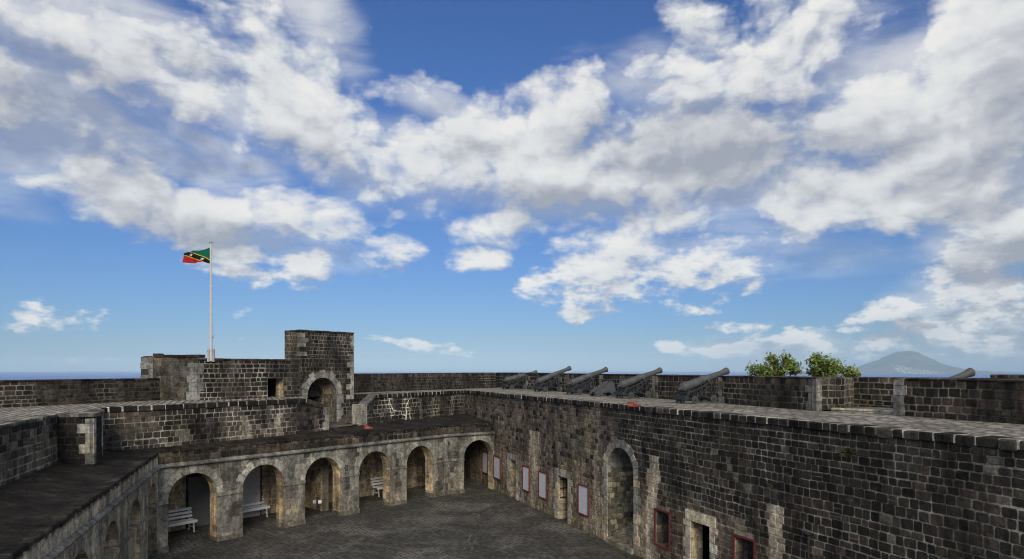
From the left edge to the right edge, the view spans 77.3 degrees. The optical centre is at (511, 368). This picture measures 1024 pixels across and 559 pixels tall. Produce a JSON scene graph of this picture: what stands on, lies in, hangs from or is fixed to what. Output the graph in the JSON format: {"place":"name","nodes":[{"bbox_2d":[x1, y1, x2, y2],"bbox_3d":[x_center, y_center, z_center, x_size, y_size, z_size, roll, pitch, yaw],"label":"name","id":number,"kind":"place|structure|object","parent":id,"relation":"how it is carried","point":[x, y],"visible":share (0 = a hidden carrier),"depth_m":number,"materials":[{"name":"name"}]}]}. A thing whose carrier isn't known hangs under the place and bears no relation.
{"place":"outdoors","nodes":[
{"label":"outdoors","id":0,"kind":"place"},
{"bbox_2d":[148,476,640,558],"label":"courtyard ground","id":1,"kind":"structure","parent":0,"point":[419,524],"depth_m":24.60,"materials":[{"name":"grey stone"}]},
{"bbox_2d":[0,449,160,558],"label":"arcade","id":2,"kind":"object","parent":1,"relation":"on","point":[105,506],"visible":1,"depth_m":15.12,"materials":[{"name":"stone"}]},
{"bbox_2d":[0,414,57,485],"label":"retaining wall","id":3,"kind":"structure","parent":2,"relation":"on","point":[37,438],"depth_m":15.80,"materials":[{"name":"grey stone"}]},
{"bbox_2d":[56,409,104,465],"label":"buttress","id":4,"kind":"structure","parent":2,"relation":"on","point":[80,441],"depth_m":18.07,"materials":[{"name":"stone"}]},
{"bbox_2d":[168,507,196,531],"bbox_3d":[-13.186,5.949,24.752,0.600,0.907,1.750,0,0,41],"label":"park bench","id":5,"kind":"object","parent":1,"relation":"on","point":[189,520],"visible":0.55,"depth_m":25.12,"materials":[{"name":"paint"}]},
{"bbox_2d":[243,495,269,516],"bbox_3d":[-11.293,5.949,27.298,0.600,0.907,1.750,0,0,41],"label":"park bench","id":6,"kind":"object","parent":1,"relation":"on","point":[261,507],"visible":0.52,"depth_m":27.60,"materials":[{"name":"paint"}]},
{"bbox_2d":[313,500,321,513],"bbox_3d":[-8.603,6.093,28.320,0.394,0.614,0.232,0,0,0],"label":"flood lamp","id":7,"kind":"object","parent":1,"relation":"on","point":[317,502],"visible":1,"depth_m":28.25,"materials":[{"name":"metal"}]},
{"bbox_2d":[148,414,494,553],"bbox_3d":[-7.673,4.555,28.955,4.086,3.790,20.715,0,0,40],"label":"arcade","id":8,"kind":"object","parent":1,"relation":"on","point":[216,486],"visible":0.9,"depth_m":27.82,"materials":[{"name":"stone"}]},
{"bbox_2d":[189,476,209,527],"bbox_3d":[-12.650,5.375,26.039,0.038,2.010,1.000,0,0,41],"label":"door","id":9,"kind":"structure","parent":8,"relation":"in","point":[199,488],"depth_m":25.98,"materials":[{"name":"paint"}]},
{"bbox_2d":[101,398,328,450],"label":"retaining wall","id":10,"kind":"structure","parent":8,"relation":"on","point":[141,427],"depth_m":23.78,"materials":[{"name":"stone"}]},
{"bbox_2d":[242,467,259,517],"bbox_3d":[-11.391,5.325,27.464,0.090,2.110,1.250,0,0,41],"label":"door","id":11,"kind":"structure","parent":8,"relation":"in","point":[251,485],"depth_m":27.67,"materials":[{"name":"paint"}]},
{"bbox_2d":[329,400,371,428],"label":"stone steps","id":12,"kind":"structure","parent":8,"relation":"on","point":[346,420],"depth_m":30.71,"materials":[{"name":"grey stone"}]},
{"bbox_2d":[363,425,372,428],"bbox_3d":[-6.446,2.590,28.681,0.380,0.180,0.212,0,0,-32],"label":"red box","id":13,"kind":"object","parent":8,"relation":"on","point":[366,427],"visible":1,"depth_m":28.59,"materials":[{"name":"paint"}]},
{"bbox_2d":[352,390,464,425],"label":"retaining wall","id":14,"kind":"structure","parent":8,"relation":"on","point":[381,408],"depth_m":33.56,"materials":[{"name":"stone"}]},
{"bbox_2d":[370,476,382,496],"bbox_3d":[-6.372,5.949,32.809,0.600,0.907,1.750,0,0,41],"label":"park bench","id":15,"kind":"object","parent":1,"relation":"on","point":[376,487],"visible":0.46,"depth_m":32.38,"materials":[{"name":"paint"}]},
{"bbox_2d":[460,492,495,556],"bbox_3d":[-1.427,6.388,24.431,0.459,0.022,17.775,0,0,3],"label":"path channel","id":16,"kind":"object","parent":1,"relation":"on","point":[463,550],"visible":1,"depth_m":26.11,"materials":[{"name":"stone"}]},
{"bbox_2d":[465,390,1023,558],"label":"fort wall","id":17,"kind":"structure","parent":1,"relation":"on","point":[696,487],"depth_m":17.06,"materials":[{"name":"stone"}]},
{"bbox_2d":[482,451,487,474],"bbox_3d":[-1.471,5.128,35.083,0.055,1.190,0.834,0,0,-24],"label":"notice board","id":18,"kind":"object","parent":17,"relation":"attached to","point":[484,462],"visible":0.96,"depth_m":35.03,"materials":[{"name":"paper"}]},
{"bbox_2d":[493,455,500,479],"bbox_3d":[-0.784,5.158,33.505,0.055,1.190,0.940,0,0,-24],"label":"notice board","id":19,"kind":"object","parent":17,"relation":"attached to","point":[496,467],"visible":1,"depth_m":33.44,"materials":[{"name":"paper"}]},
{"bbox_2d":[522,465,529,492],"bbox_3d":[0.662,5.167,30.181,0.055,1.190,0.785,0,0,-24],"label":"notice board","id":20,"kind":"object","parent":17,"relation":"attached to","point":[526,478],"visible":1,"depth_m":30.13,"materials":[{"name":"paper"}]},
{"bbox_2d":[538,471,546,499],"bbox_3d":[1.371,5.184,28.551,0.055,1.190,0.803,0,0,-24],"label":"notice board","id":21,"kind":"object","parent":17,"relation":"attached to","point":[542,485],"visible":1,"depth_m":28.57,"materials":[{"name":"paint"}]},
{"bbox_2d":[578,483,588,516],"bbox_3d":[2.814,5.171,25.236,0.055,1.190,0.824,0,0,-24],"label":"notice board","id":22,"kind":"object","parent":17,"relation":"attached to","point":[583,500],"visible":1,"depth_m":25.22,"materials":[{"name":"paint"}]},
{"bbox_2d":[654,507,669,550],"bbox_3d":[4.851,5.160,20.662,0.060,1.230,0.830,0,0,-24],"label":"window frame","id":23,"kind":"structure","parent":17,"relation":"in","point":[655,509],"depth_m":20.60,"materials":[{"name":"paint"}]},
{"bbox_2d":[732,533,755,558],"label":"window frame","id":24,"kind":"structure","parent":17,"relation":"in","point":[733,534],"depth_m":17.50,"materials":[{"name":"paint"}]},
{"bbox_2d":[767,481,776,491],"bbox_3d":[6.651,2.988,16.361,0.290,0.298,0.325,0,0,-22],"label":"wall plant","id":25,"kind":"object","parent":17,"relation":"attached to","point":[770,485],"depth_m":16.35,"materials":[{"name":"green plant"}]},
{"bbox_2d":[802,531,813,557],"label":"drain pipe","id":26,"kind":"object","parent":17,"relation":"attached to","point":[808,534],"visible":1,"depth_m":15.33,"materials":[{"name":"metal"}]},
{"bbox_2d":[838,446,856,456],"bbox_3d":[7.536,1.862,14.351,0.433,0.298,0.458,0,0,0],"label":"wall plant","id":27,"kind":"object","parent":17,"relation":"attached to","point":[844,452],"depth_m":14.35,"materials":[{"name":"green plant"}]},
{"bbox_2d":[0,387,1023,439],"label":"terrace paving","id":28,"kind":"structure","parent":0,"point":[972,428],"depth_m":18.57,"materials":[{"name":"grey stone"}]},
{"bbox_2d":[140,356,152,377],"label":"gate pier","id":29,"kind":"structure","parent":28,"relation":"on","point":[147,361],"depth_m":26.13,"materials":[{"name":"stone"}]},
{"bbox_2d":[147,329,367,422],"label":"guardhouse","id":30,"kind":"structure","parent":28,"relation":"on","point":[316,365],"depth_m":28.98,"materials":[{"name":"stone"}]},
{"bbox_2d":[207,242,214,361],"bbox_3d":[-12.292,-2.748,26.134,0.320,4.895,0.193,0,0,-36],"label":"flagpole","id":31,"kind":"object","parent":30,"relation":"attached to","point":[210,353],"visible":1,"depth_m":26.10,"materials":[{"name":"metal"}]},
{"bbox_2d":[182,248,209,263],"bbox_3d":[-12.863,-4.632,26.076,1.047,0.660,0.154,0,0,-7],"label":"flag","id":32,"kind":"object","parent":31,"relation":"attached to","point":[193,256],"visible":1,"depth_m":26.09,"materials":[{"name":"fabric"}]},
{"bbox_2d":[501,370,537,388],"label":"cannon","id":33,"kind":"object","parent":28,"relation":"on","point":[509,379],"visible":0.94,"depth_m":40.02,"materials":[{"name":"paint"}]},
{"bbox_2d":[533,366,571,391],"bbox_3d":[2.331,0.538,36.197,2.300,1.444,0.848,0,0,-25],"label":"cannon","id":34,"kind":"object","parent":28,"relation":"on","point":[540,381],"visible":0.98,"depth_m":35.93,"materials":[{"name":"paint"}]},
{"bbox_2d":[565,367,607,394],"bbox_3d":[3.789,0.573,31.975,2.322,1.374,0.848,0,0,-25],"label":"cannon","id":35,"kind":"object","parent":28,"relation":"on","point":[574,382],"visible":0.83,"depth_m":31.72,"materials":[{"name":"paint"}]},
{"bbox_2d":[589,381,615,396],"bbox_3d":[4.212,0.902,29.723,1.109,0.713,0.740,0,0,-17],"label":"gun carriage","id":36,"kind":"object","parent":28,"relation":"on","point":[607,388],"visible":0.91,"depth_m":29.53,"materials":[{"name":"paint"}]},
{"bbox_2d":[627,401,640,406],"bbox_3d":[4.073,1.170,21.363,0.400,0.180,0.212,0,0,43],"label":"red box","id":37,"kind":"object","parent":28,"relation":"on","point":[631,404],"visible":1,"depth_m":21.32,"materials":[{"name":"paint"}]},
{"bbox_2d":[613,367,662,398],"bbox_3d":[5.564,0.591,27.889,2.332,1.338,0.848,0,0,-25],"label":"cannon","id":38,"kind":"object","parent":28,"relation":"on","point":[626,383],"visible":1,"depth_m":27.61,"materials":[{"name":"paint"}]},
{"bbox_2d":[673,367,729,403],"bbox_3d":[7.134,0.600,23.848,2.337,1.321,0.848,0,0,-24],"label":"cannon","id":39,"kind":"object","parent":28,"relation":"on","point":[687,387],"visible":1,"depth_m":23.55,"materials":[{"name":"paint"}]},
{"bbox_2d":[948,368,975,377],"bbox_3d":[12.719,0.701,19.069,2.287,1.478,0.848,0,0,-8],"label":"cannon","id":40,"kind":"object","parent":28,"relation":"on","point":[968,372],"visible":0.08,"depth_m":19.09,"materials":[{"name":"paint"}]},
{"bbox_2d":[0,371,1023,413],"bbox_3d":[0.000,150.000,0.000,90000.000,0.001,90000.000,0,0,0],"label":"sea","id":41,"kind":"structure","parent":0,"point":[59,375],"depth_m":17456.12,"materials":[{"name":"liquid"}]},
{"bbox_2d":[0,0,1023,371],"label":"sky","id":42,"kind":"structure","parent":0,"point":[443,185],"materials":[{"name":"blue"}]},
{"bbox_2d":[846,351,1013,373],"bbox_3d":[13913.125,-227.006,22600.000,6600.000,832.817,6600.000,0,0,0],"label":"mountain","id":43,"kind":"structure","parent":0,"point":[907,362],"depth_m":21471.83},
{"bbox_3d":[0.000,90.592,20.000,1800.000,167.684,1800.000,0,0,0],"label":"hill","id":44,"kind":"structure","parent":0,"visible":0},
{"bbox_2d":[0,378,159,450],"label":"parapet wall","id":45,"kind":"structure","parent":44,"relation":"on","point":[26,393],"depth_m":22.96,"materials":[{"name":"grey stone"}]},
{"bbox_2d":[261,373,495,482],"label":"parapet wall","id":46,"kind":"structure","parent":44,"relation":"on","point":[373,382],"depth_m":38.21,"materials":[{"name":"grey stone"}]},
{"bbox_2d":[745,350,803,375],"bbox_3d":[11.106,2.983,27.001,2.615,7.644,1.538,0,0,0],"label":"tree","id":47,"kind":"object","parent":44,"relation":"on","point":[790,366],"visible":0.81,"depth_m":26.94,"materials":[{"name":"green plant"}]},
{"bbox_2d":[801,351,861,377],"bbox_3d":[13.704,3.011,26.958,2.684,7.583,1.527,0,0,0],"label":"tree","id":48,"kind":"object","parent":44,"relation":"on","point":[824,367],"visible":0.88,"depth_m":26.85,"materials":[{"name":"green plant"}]}
]}

